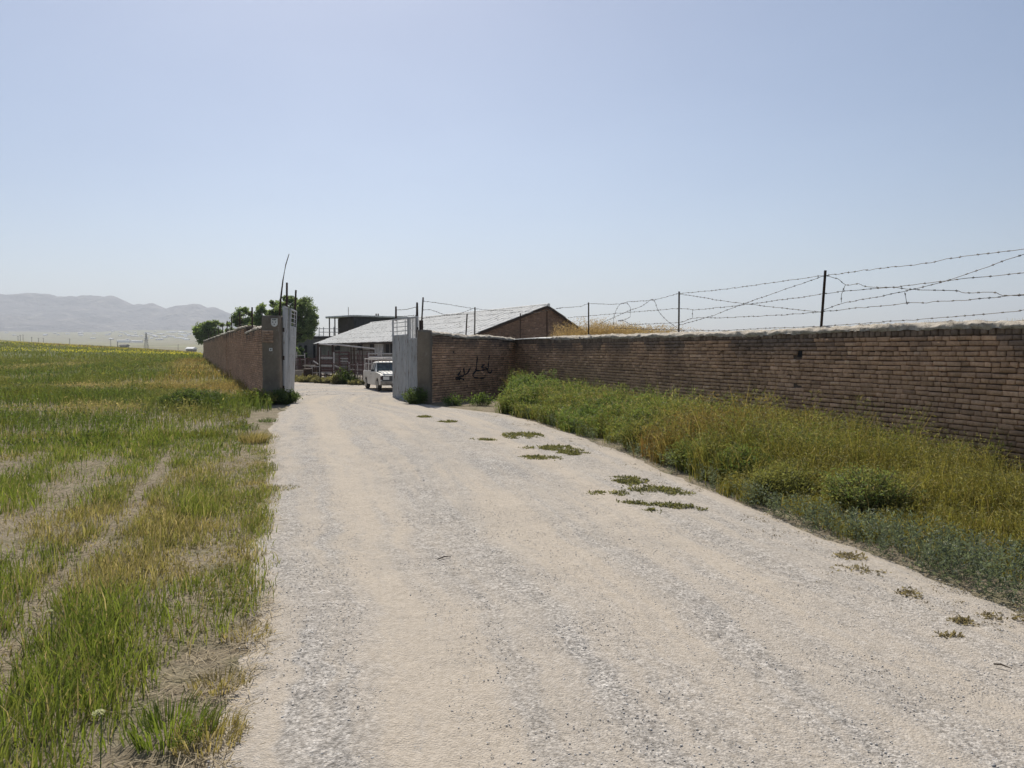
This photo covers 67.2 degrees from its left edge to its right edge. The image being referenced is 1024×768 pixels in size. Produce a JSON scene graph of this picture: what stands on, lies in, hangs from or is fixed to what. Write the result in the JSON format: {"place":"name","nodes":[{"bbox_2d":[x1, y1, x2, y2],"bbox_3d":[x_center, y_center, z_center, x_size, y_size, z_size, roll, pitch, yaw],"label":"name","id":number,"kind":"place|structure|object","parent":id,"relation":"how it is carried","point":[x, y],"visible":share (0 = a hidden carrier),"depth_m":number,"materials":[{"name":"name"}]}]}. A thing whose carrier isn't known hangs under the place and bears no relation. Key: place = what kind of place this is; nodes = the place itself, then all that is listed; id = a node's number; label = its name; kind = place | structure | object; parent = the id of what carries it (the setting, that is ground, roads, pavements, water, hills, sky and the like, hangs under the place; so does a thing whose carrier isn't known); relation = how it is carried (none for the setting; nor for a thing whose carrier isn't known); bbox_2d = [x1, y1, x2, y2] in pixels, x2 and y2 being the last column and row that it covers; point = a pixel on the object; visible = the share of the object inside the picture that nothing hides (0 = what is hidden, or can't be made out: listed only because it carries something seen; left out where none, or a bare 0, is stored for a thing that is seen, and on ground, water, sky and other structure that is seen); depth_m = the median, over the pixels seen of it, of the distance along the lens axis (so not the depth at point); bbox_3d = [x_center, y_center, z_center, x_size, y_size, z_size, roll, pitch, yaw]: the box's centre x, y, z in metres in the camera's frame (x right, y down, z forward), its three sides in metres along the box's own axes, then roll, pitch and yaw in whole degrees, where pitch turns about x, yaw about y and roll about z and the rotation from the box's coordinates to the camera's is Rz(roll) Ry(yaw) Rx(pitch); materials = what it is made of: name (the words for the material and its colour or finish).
{"place":"outdoors","nodes":[
{"label":"outdoors","id":0,"kind":"place"},
{"bbox_2d":[0,293,315,335],"bbox_3d":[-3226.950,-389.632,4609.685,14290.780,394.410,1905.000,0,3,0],"label":"hills","id":1,"kind":"structure","parent":0,"point":[34,312],"depth_m":4774.84,"materials":[{"name":"grey stone"}]},
{"bbox_2d":[294,374,392,395],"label":"yard","id":2,"kind":"structure","parent":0,"point":[315,390],"depth_m":39.46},
{"bbox_2d":[295,357,316,374],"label":"cattle rail","id":3,"kind":"object","parent":2,"relation":"on","point":[306,361],"visible":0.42,"depth_m":54.55,"materials":[{"name":"grey metal"}]},
{"bbox_2d":[313,347,332,377],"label":"loading chute","id":4,"kind":"object","parent":2,"relation":"on","point":[321,368],"visible":0.72,"depth_m":48.42,"materials":[{"name":"metal"}]},
{"bbox_2d":[327,373,344,383],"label":"yard weed","id":5,"kind":"object","parent":2,"relation":"on","point":[333,380],"visible":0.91,"depth_m":45.37,"materials":[{"name":"green plant"}]},
{"bbox_2d":[333,352,349,372],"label":"pen gate","id":6,"kind":"structure","parent":2,"relation":"on","point":[348,358],"depth_m":47.35,"materials":[{"name":"grey metal"}]},
{"bbox_2d":[332,366,354,383],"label":"yard weed","id":7,"kind":"object","parent":2,"relation":"on","point":[345,373],"visible":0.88,"depth_m":45.38,"materials":[{"name":"green plant"}]},
{"bbox_2d":[316,343,374,376],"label":"post frame","id":8,"kind":"object","parent":2,"relation":"on","point":[331,345],"visible":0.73,"depth_m":49.22,"materials":[{"name":"metal"}]},
{"bbox_2d":[332,361,363,378],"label":"cattle rail","id":9,"kind":"object","parent":2,"relation":"on","point":[348,367],"visible":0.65,"depth_m":45.59,"materials":[{"name":"grey metal"}]},
{"bbox_2d":[321,351,382,371],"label":"cattle rail","id":10,"kind":"object","parent":2,"relation":"on","point":[328,355],"visible":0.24,"depth_m":55.87,"materials":[{"name":"grey metal"}]},
{"bbox_2d":[347,378,364,384],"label":"yard weed","id":11,"kind":"object","parent":2,"relation":"on","point":[356,382],"visible":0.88,"depth_m":44.49,"materials":[{"name":"green plant"}]},
{"bbox_2d":[350,344,374,373],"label":"cattle rail","id":12,"kind":"object","parent":2,"relation":"on","point":[362,350],"visible":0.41,"depth_m":48.43,"materials":[{"name":"metal"}]},
{"bbox_2d":[363,357,392,390],"bbox_3d":[-6.401,-0.555,39.504,1.941,1.655,4.350,-1,3,-21],"label":"pickup truck","id":13,"kind":"object","parent":2,"relation":"on","point":[379,374],"visible":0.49,"depth_m":38.74,"materials":[{"name":"white paint"}]},
{"bbox_2d":[0,330,1023,767],"bbox_3d":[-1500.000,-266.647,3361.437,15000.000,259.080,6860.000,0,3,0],"label":"ground","id":14,"kind":"structure","parent":0,"point":[114,746],"depth_m":5.79,"materials":[{"name":"beige soil"}]},
{"bbox_2d":[92,709,105,767],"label":"umbel flower","id":15,"kind":"object","parent":14,"relation":"on","point":[103,710],"visible":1,"depth_m":2.90,"materials":[{"name":"white plant"}]},
{"bbox_2d":[0,341,202,359],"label":"field herbs","id":16,"kind":"object","parent":14,"relation":"on","point":[127,353],"visible":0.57,"depth_m":143.53,"materials":[{"name":"green plant"}]},
{"bbox_2d":[2,340,201,354],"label":"yellow flowers","id":17,"kind":"object","parent":14,"relation":"on","point":[91,350],"visible":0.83,"depth_m":151.58,"materials":[{"name":"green plant"}]},
{"bbox_2d":[0,356,231,382],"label":"field herbs","id":18,"kind":"object","parent":14,"relation":"on","point":[123,373],"visible":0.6,"depth_m":49.67,"materials":[{"name":"green plant"}]},
{"bbox_2d":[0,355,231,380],"bbox_3d":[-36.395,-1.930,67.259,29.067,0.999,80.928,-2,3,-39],"label":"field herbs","id":19,"kind":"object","parent":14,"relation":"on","point":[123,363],"visible":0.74,"depth_m":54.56,"materials":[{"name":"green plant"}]},
{"bbox_2d":[0,371,275,462],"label":"field herbs","id":20,"kind":"object","parent":14,"relation":"on","point":[94,394],"visible":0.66,"depth_m":18.53,"materials":[{"name":"green plant"}]},
{"bbox_2d":[0,475,278,767],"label":"seed heads","id":21,"kind":"object","parent":14,"relation":"on","point":[137,650],"visible":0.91,"depth_m":5.07,"materials":[{"name":"plant"}]},
{"bbox_2d":[0,418,281,767],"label":"meadow grass","id":22,"kind":"structure","parent":14,"relation":"on","point":[190,502],"depth_m":5.38,"materials":[{"name":"green plant"}]},
{"bbox_2d":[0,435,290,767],"bbox_3d":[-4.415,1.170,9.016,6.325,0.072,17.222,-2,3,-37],"label":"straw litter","id":23,"kind":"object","parent":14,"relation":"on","point":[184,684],"visible":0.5,"depth_m":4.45,"materials":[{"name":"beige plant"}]},
{"bbox_2d":[114,686,230,754],"bbox_3d":[-1.397,1.393,3.229,0.490,0.142,0.509,0,3,0],"label":"grass tuft","id":24,"kind":"object","parent":14,"relation":"on","point":[152,718],"visible":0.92,"depth_m":3.21,"materials":[{"name":"green plant"}]},
{"bbox_2d":[154,387,229,409],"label":"bushy weed","id":25,"kind":"object","parent":14,"relation":"on","point":[190,393],"visible":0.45,"depth_m":19.37,"materials":[{"name":"green plant"}]},
{"bbox_2d":[185,427,225,438],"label":"grass tuft","id":26,"kind":"object","parent":14,"relation":"on","point":[214,431],"visible":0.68,"depth_m":13.75,"materials":[{"name":"green plant"}]},
{"bbox_2d":[160,704,255,758],"bbox_3d":[-1.246,1.408,3.162,0.397,0.118,0.390,0,3,0],"label":"grass tuft","id":27,"kind":"object","parent":14,"relation":"on","point":[222,730],"visible":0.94,"depth_m":3.16,"materials":[{"name":"green plant"}]},
{"bbox_2d":[191,320,224,358],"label":"round tree","id":28,"kind":"object","parent":14,"relation":"on","point":[201,331],"visible":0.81,"depth_m":111.72,"materials":[{"name":"green plant"}]},
{"bbox_2d":[187,664,255,696],"bbox_3d":[-1.382,1.406,3.667,0.349,0.064,0.324,0,3,0],"label":"grass tuft","id":29,"kind":"object","parent":14,"relation":"on","point":[224,684],"visible":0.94,"depth_m":3.67,"materials":[{"name":"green plant"}]},
{"bbox_2d":[203,325,262,392],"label":"brick wall","id":30,"kind":"structure","parent":14,"relation":"on","point":[237,351],"depth_m":31.18,"materials":[{"name":"brick"}]},
{"bbox_2d":[224,306,254,332],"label":"leafy tree","id":31,"kind":"object","parent":14,"relation":"on","point":[245,320],"visible":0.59,"depth_m":91.46,"materials":[{"name":"green plant"}]},
{"bbox_2d":[231,428,273,443],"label":"grass tuft","id":32,"kind":"object","parent":14,"relation":"on","point":[250,437],"visible":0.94,"depth_m":13.06,"materials":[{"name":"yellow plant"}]},
{"bbox_2d":[227,386,278,405],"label":"bushy weed","id":33,"kind":"object","parent":14,"relation":"on","point":[271,396],"visible":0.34,"depth_m":20.82,"materials":[{"name":"green plant"}]},
{"bbox_2d":[248,302,268,325],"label":"leafy tree","id":34,"kind":"object","parent":14,"relation":"on","point":[261,309],"visible":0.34,"depth_m":79.22,"materials":[{"name":"green plant"}]},
{"bbox_2d":[262,315,282,402],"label":"gate pillar","id":35,"kind":"structure","parent":14,"relation":"on","point":[272,345],"depth_m":21.65,"materials":[{"name":"paint"}]},
{"bbox_2d":[278,255,296,393],"bbox_3d":[-6.756,-1.666,23.186,0.362,4.220,2.622,0,3,-11],"label":"gate leaf","id":36,"kind":"object","parent":35,"relation":"attached to","point":[289,342],"visible":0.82,"depth_m":22.75,"materials":[{"name":"blue paint"}]},
{"bbox_2d":[271,387,302,404],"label":"bushy weed","id":37,"kind":"object","parent":14,"relation":"on","point":[290,397],"visible":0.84,"depth_m":21.19,"materials":[{"name":"green plant"}]},
{"bbox_2d":[266,295,319,354],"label":"leafy tree","id":38,"kind":"object","parent":14,"relation":"on","point":[307,323],"visible":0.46,"depth_m":63.33,"materials":[{"name":"green plant"}]},
{"bbox_2d":[296,336,332,368],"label":"building","id":39,"kind":"structure","parent":14,"relation":"on","point":[309,347],"depth_m":79.89,"materials":[{"name":"grey"}]},
{"bbox_2d":[319,307,403,335],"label":"rooftop room","id":40,"kind":"object","parent":14,"relation":"on","point":[348,322],"visible":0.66,"depth_m":89.80,"materials":[{"name":"metal"}]},
{"bbox_2d":[401,386,429,403],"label":"bushy weed","id":41,"kind":"object","parent":14,"relation":"on","point":[419,395],"visible":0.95,"depth_m":20.81,"materials":[{"name":"green plant"}]},
{"bbox_2d":[417,330,432,403],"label":"gate pillar","id":42,"kind":"structure","parent":14,"relation":"on","point":[424,356],"depth_m":21.15,"materials":[{"name":"paint"}]},
{"bbox_2d":[313,303,583,373],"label":"barn","id":43,"kind":"structure","parent":14,"relation":"on","point":[497,322],"depth_m":52.66,"materials":[{"name":"metal"}]},
{"bbox_2d":[374,344,383,355],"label":"door","id":44,"kind":"structure","parent":43,"relation":"in","point":[378,347],"depth_m":59.08,"materials":[{"name":"white paint"}]},
{"bbox_2d":[384,344,391,355],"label":"doorway","id":45,"kind":"structure","parent":43,"relation":"in","point":[387,347],"depth_m":57.17,"materials":[{"name":"grey"}]},
{"bbox_2d":[440,392,467,405],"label":"bushy weed","id":46,"kind":"object","parent":14,"relation":"on","point":[455,402],"visible":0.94,"depth_m":20.57,"materials":[{"name":"green plant"}]},
{"bbox_2d":[431,331,514,402],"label":"brick wall","id":47,"kind":"structure","parent":14,"relation":"on","point":[465,366],"depth_m":23.37,"materials":[{"name":"brick"}]},
{"bbox_3d":[-2.560,-0.583,21.746,0.119,2.420,0.119,0,3,0],"label":"gate post","id":48,"kind":"object","parent":47,"relation":"on","visible":0},
{"bbox_2d":[392,302,418,399],"bbox_3d":[-3.147,-0.932,22.756,0.129,2.832,2.753,-1,3,-23],"label":"gate leaf","id":49,"kind":"object","parent":48,"relation":"attached to","point":[404,362],"visible":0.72,"depth_m":22.75,"materials":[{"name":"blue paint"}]},
{"bbox_2d":[463,392,494,405],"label":"bushy weed","id":50,"kind":"object","parent":14,"relation":"on","point":[482,398],"visible":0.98,"depth_m":20.60,"materials":[{"name":"green plant"}]},
{"bbox_2d":[504,391,541,409],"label":"verge bush","id":51,"kind":"object","parent":14,"relation":"on","point":[533,399],"visible":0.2,"depth_m":18.09,"materials":[{"name":"green plant"}]},
{"bbox_2d":[498,372,555,393],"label":"bushy weed","id":52,"kind":"object","parent":14,"relation":"on","point":[531,377],"visible":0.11,"depth_m":19.94,"materials":[{"name":"green plant"}]},
{"bbox_2d":[510,378,566,398],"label":"bushy weed","id":53,"kind":"object","parent":14,"relation":"on","point":[537,386],"visible":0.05,"depth_m":18.86,"materials":[{"name":"green plant"}]},
{"bbox_2d":[535,401,577,420],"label":"verge bush","id":54,"kind":"object","parent":14,"relation":"on","point":[550,412],"visible":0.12,"depth_m":16.20,"materials":[{"name":"green plant"}]},
{"bbox_2d":[571,402,613,423],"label":"verge bush","id":55,"kind":"object","parent":14,"relation":"on","point":[590,410],"visible":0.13,"depth_m":14.97,"materials":[{"name":"green plant"}]},
{"bbox_2d":[569,393,633,411],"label":"bushy weed","id":56,"kind":"object","parent":14,"relation":"on","point":[602,402],"visible":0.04,"depth_m":15.81,"materials":[{"name":"green plant"}]},
{"bbox_2d":[609,415,658,448],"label":"verge bush","id":57,"kind":"object","parent":14,"relation":"on","point":[623,437],"visible":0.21,"depth_m":12.34,"materials":[{"name":"green plant"}]},
{"bbox_2d":[616,401,660,433],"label":"verge bush","id":58,"kind":"object","parent":14,"relation":"on","point":[637,412],"visible":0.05,"depth_m":12.86,"materials":[{"name":"green plant"}]},
{"bbox_2d":[662,433,721,471],"bbox_3d":[2.494,0.955,10.261,1.033,0.614,0.855,0,3,0],"label":"verge bush","id":59,"kind":"object","parent":14,"relation":"on","point":[680,462],"visible":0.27,"depth_m":10.15,"materials":[{"name":"green plant"}]},
{"bbox_2d":[697,436,782,478],"bbox_3d":[2.875,0.968,9.334,1.105,0.660,0.892,0,3,0],"label":"verge bush","id":60,"kind":"object","parent":14,"relation":"on","point":[745,453],"visible":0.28,"depth_m":9.21,"materials":[{"name":"green plant"}]},
{"bbox_2d":[494,365,1023,583],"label":"verge weeds","id":61,"kind":"object","parent":14,"relation":"on","point":[670,407],"visible":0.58,"depth_m":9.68,"materials":[{"name":"green plant"}]},
{"bbox_2d":[496,408,1023,611],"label":"grey green herbs","id":62,"kind":"object","parent":14,"relation":"on","point":[945,559],"visible":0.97,"depth_m":5.85,"materials":[{"name":"green plant"}]},
{"bbox_2d":[513,320,1023,473],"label":"brick wall","id":63,"kind":"structure","parent":14,"relation":"on","point":[967,376],"depth_m":12.18,"materials":[{"name":"brick"}]},
{"bbox_2d":[588,302,588,334],"bbox_3d":[2.098,-1.760,21.114,0.033,0.950,0.036,-1,3,-21],"label":"fence post","id":64,"kind":"object","parent":63,"relation":"on","point":[588,318],"visible":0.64,"depth_m":21.11,"materials":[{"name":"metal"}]},
{"bbox_2d":[556,249,1022,308],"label":"barbed wire","id":65,"kind":"object","parent":64,"relation":"attached to","point":[998,252],"visible":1,"depth_m":12.72,"materials":[{"name":"metal"}]},
{"bbox_2d":[820,270,826,326],"bbox_3d":[5.197,-1.372,12.877,0.039,1.046,0.115,-1,3,-21],"label":"fence post","id":66,"kind":"object","parent":63,"relation":"on","point":[823,297],"visible":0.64,"depth_m":12.86,"materials":[{"name":"metal"}]},
{"bbox_2d":[681,293,820,312],"bbox_3d":[4.431,-1.591,14.903,0.046,0.608,4.266,-1,3,-21],"label":"barbed wire","id":67,"kind":"object","parent":66,"relation":"attached to","point":[752,304],"visible":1,"depth_m":14.57,"materials":[{"name":"metal"}]},
{"bbox_2d":[570,273,1020,317],"bbox_3d":[4.134,-1.604,15.695,0.050,0.156,14.261,-1,3,-21],"label":"barbed wire","id":68,"kind":"object","parent":66,"relation":"attached to","point":[990,276],"visible":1,"depth_m":12.80,"materials":[{"name":"metal"}]},
{"bbox_2d":[614,310,1021,330],"bbox_3d":[4.634,-1.105,14.381,0.048,0.191,11.445,-1,3,-21],"label":"barbed wire","id":69,"kind":"object","parent":66,"relation":"attached to","point":[832,325],"visible":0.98,"depth_m":12.42,"materials":[{"name":"metal"}]},
{"bbox_2d":[630,294,1023,324],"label":"barbed wire","id":70,"kind":"object","parent":66,"relation":"attached to","point":[848,308],"visible":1,"depth_m":12.09,"materials":[{"name":"metal"}]},
{"bbox_2d":[822,254,1023,310],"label":"barbed wire","id":71,"kind":"object","parent":66,"relation":"attached to","point":[931,284],"visible":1,"depth_m":10.91,"materials":[{"name":"metal"}]},
{"bbox_2d":[829,276,1023,295],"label":"barbed wire","id":72,"kind":"object","parent":66,"relation":"attached to","point":[901,288],"visible":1,"depth_m":10.78,"materials":[{"name":"metal"}]},
{"bbox_2d":[523,381,1023,553],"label":"flowering stems","id":73,"kind":"object","parent":14,"relation":"on","point":[776,431],"visible":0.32,"depth_m":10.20,"materials":[{"name":"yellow plant"}]},
{"bbox_2d":[739,462,824,503],"bbox_3d":[2.838,1.074,8.134,0.854,0.524,0.809,-2,3,-37],"label":"verge bush","id":74,"kind":"object","parent":14,"relation":"on","point":[789,483],"visible":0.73,"depth_m":8.01,"materials":[{"name":"green plant"}]},
{"bbox_2d":[751,455,831,476],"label":"verge bush","id":75,"kind":"object","parent":14,"relation":"on","point":[789,462],"visible":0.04,"depth_m":8.76,"materials":[{"name":"green plant"}]},
{"bbox_2d":[751,425,846,456],"bbox_3d":[3.727,0.886,9.985,1.501,0.714,1.412,0,3,0],"label":"bushy weed","id":76,"kind":"object","parent":14,"relation":"on","point":[807,440],"visible":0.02,"depth_m":9.80,"materials":[{"name":"green plant"}]},
{"bbox_2d":[811,456,933,515],"bbox_3d":[3.393,1.024,7.447,1.162,0.636,0.890,0,3,0],"label":"verge bush","id":77,"kind":"object","parent":14,"relation":"on","point":[859,491],"visible":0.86,"depth_m":7.31,"materials":[{"name":"green plant"}]},
{"bbox_2d":[0,0,1023,335],"label":"sky","id":78,"kind":"structure","parent":0,"point":[480,154],"materials":[{"name":"blue"}]},
{"bbox_2d":[206,395,1023,767],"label":"road","id":79,"kind":"structure","parent":0,"point":[408,657],"depth_m":4.33,"materials":[{"name":"beige gravel"}]},
{"bbox_2d":[217,619,276,642],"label":"grass tuft","id":80,"kind":"object","parent":79,"relation":"on","point":[240,631],"visible":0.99,"depth_m":4.32,"materials":[{"name":"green plant"}]},
{"bbox_2d":[502,431,543,438],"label":"creeping mat","id":81,"kind":"object","parent":79,"relation":"on","point":[529,434],"visible":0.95,"depth_m":13.77,"materials":[{"name":"green plant"}]},
{"bbox_2d":[518,454,563,460],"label":"creeping mat","id":82,"kind":"object","parent":79,"relation":"on","point":[538,457],"visible":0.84,"depth_m":11.06,"materials":[{"name":"green plant"}]},
{"bbox_2d":[518,444,583,451],"bbox_3d":[0.661,1.010,12.159,1.061,0.131,0.734,2,3,32],"label":"creeping mat","id":83,"kind":"object","parent":79,"relation":"on","point":[553,447],"visible":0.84,"depth_m":12.11,"materials":[{"name":"green plant"}]},
{"bbox_2d":[556,449,589,454],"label":"creeping mat","id":84,"kind":"object","parent":79,"relation":"on","point":[572,452],"visible":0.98,"depth_m":11.59,"materials":[{"name":"green plant"}]},
{"bbox_2d":[586,489,629,495],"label":"creeping mat","id":85,"kind":"object","parent":79,"relation":"on","point":[613,491],"visible":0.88,"depth_m":8.34,"materials":[{"name":"green plant"}]},
{"bbox_2d":[207,423,1023,767],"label":"gravel stones","id":86,"kind":"object","parent":79,"relation":"on","point":[609,617],"visible":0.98,"depth_m":4.40,"materials":[{"name":"grey gravel"}]},
{"bbox_2d":[605,475,649,484],"bbox_3d":[1.370,1.145,9.225,0.555,0.112,0.665,1,3,28],"label":"creeping mat","id":87,"kind":"object","parent":79,"relation":"on","point":[635,480],"visible":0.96,"depth_m":9.10,"materials":[{"name":"green plant"}]},
{"bbox_2d":[616,498,657,505],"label":"creeping mat","id":88,"kind":"object","parent":79,"relation":"on","point":[637,502],"visible":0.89,"depth_m":7.80,"materials":[{"name":"green plant"}]},
{"bbox_2d":[621,482,695,495],"bbox_3d":[1.611,1.181,8.580,0.826,0.119,0.590,0,3,0],"label":"creeping mat","id":89,"kind":"object","parent":79,"relation":"on","point":[670,489],"visible":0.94,"depth_m":8.55,"materials":[{"name":"green plant"}]},
{"bbox_2d":[647,500,707,510],"bbox_3d":[1.612,1.222,7.713,0.667,0.098,0.321,0,3,7],"label":"creeping mat","id":90,"kind":"object","parent":79,"relation":"on","point":[669,504],"visible":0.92,"depth_m":7.67,"materials":[{"name":"green plant"}]},
{"bbox_2d":[478,409,1023,632],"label":"dry sprigs","id":91,"kind":"object","parent":79,"relation":"on","point":[811,540],"visible":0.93,"depth_m":5.49,"materials":[{"name":"beige plant"}]},
{"bbox_2d":[831,550,867,561],"bbox_3d":[2.574,1.307,5.862,0.238,0.074,0.246,-2,3,-35],"label":"creeping mat","id":92,"kind":"object","parent":79,"relation":"on","point":[843,554],"visible":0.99,"depth_m":5.86,"materials":[{"name":"green plant"}]},
{"bbox_2d":[829,563,891,576],"bbox_3d":[2.481,1.322,5.505,0.376,0.076,0.269,2,3,43],"label":"creeping mat","id":93,"kind":"object","parent":79,"relation":"on","point":[855,567],"visible":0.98,"depth_m":5.50,"materials":[{"name":"green plant"}]},
{"bbox_2d":[894,586,922,598],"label":"creeping mat","id":94,"kind":"object","parent":79,"relation":"on","point":[906,591],"visible":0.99,"depth_m":4.96,"materials":[{"name":"green plant"}]},
{"bbox_2d":[932,629,969,638],"bbox_3d":[2.400,1.382,4.211,0.201,0.070,0.129,2,3,32],"label":"creeping mat","id":95,"kind":"object","parent":79,"relation":"on","point":[953,633],"visible":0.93,"depth_m":4.21,"materials":[{"name":"green plant"}]},
{"bbox_2d":[946,614,982,626],"bbox_3d":[2.615,1.374,4.452,0.152,0.077,0.199,-2,3,-39],"label":"creeping mat","id":96,"kind":"object","parent":79,"relation":"on","point":[957,619],"visible":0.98,"depth_m":4.44,"materials":[{"name":"green plant"}]},
{"bbox_2d":[976,609,1023,620],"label":"creeping mat","id":97,"kind":"object","parent":79,"relation":"on","point":[990,616],"visible":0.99,"depth_m":4.53,"materials":[{"name":"green plant"}]},
{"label":"mud roof shed","id":98,"kind":"object","parent":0,"visible":0},
{"bbox_2d":[550,316,701,336],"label":"dry weeds","id":99,"kind":"object","parent":98,"relation":"on","point":[622,326],"visible":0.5,"depth_m":21.79,"materials":[{"name":"beige plant"}]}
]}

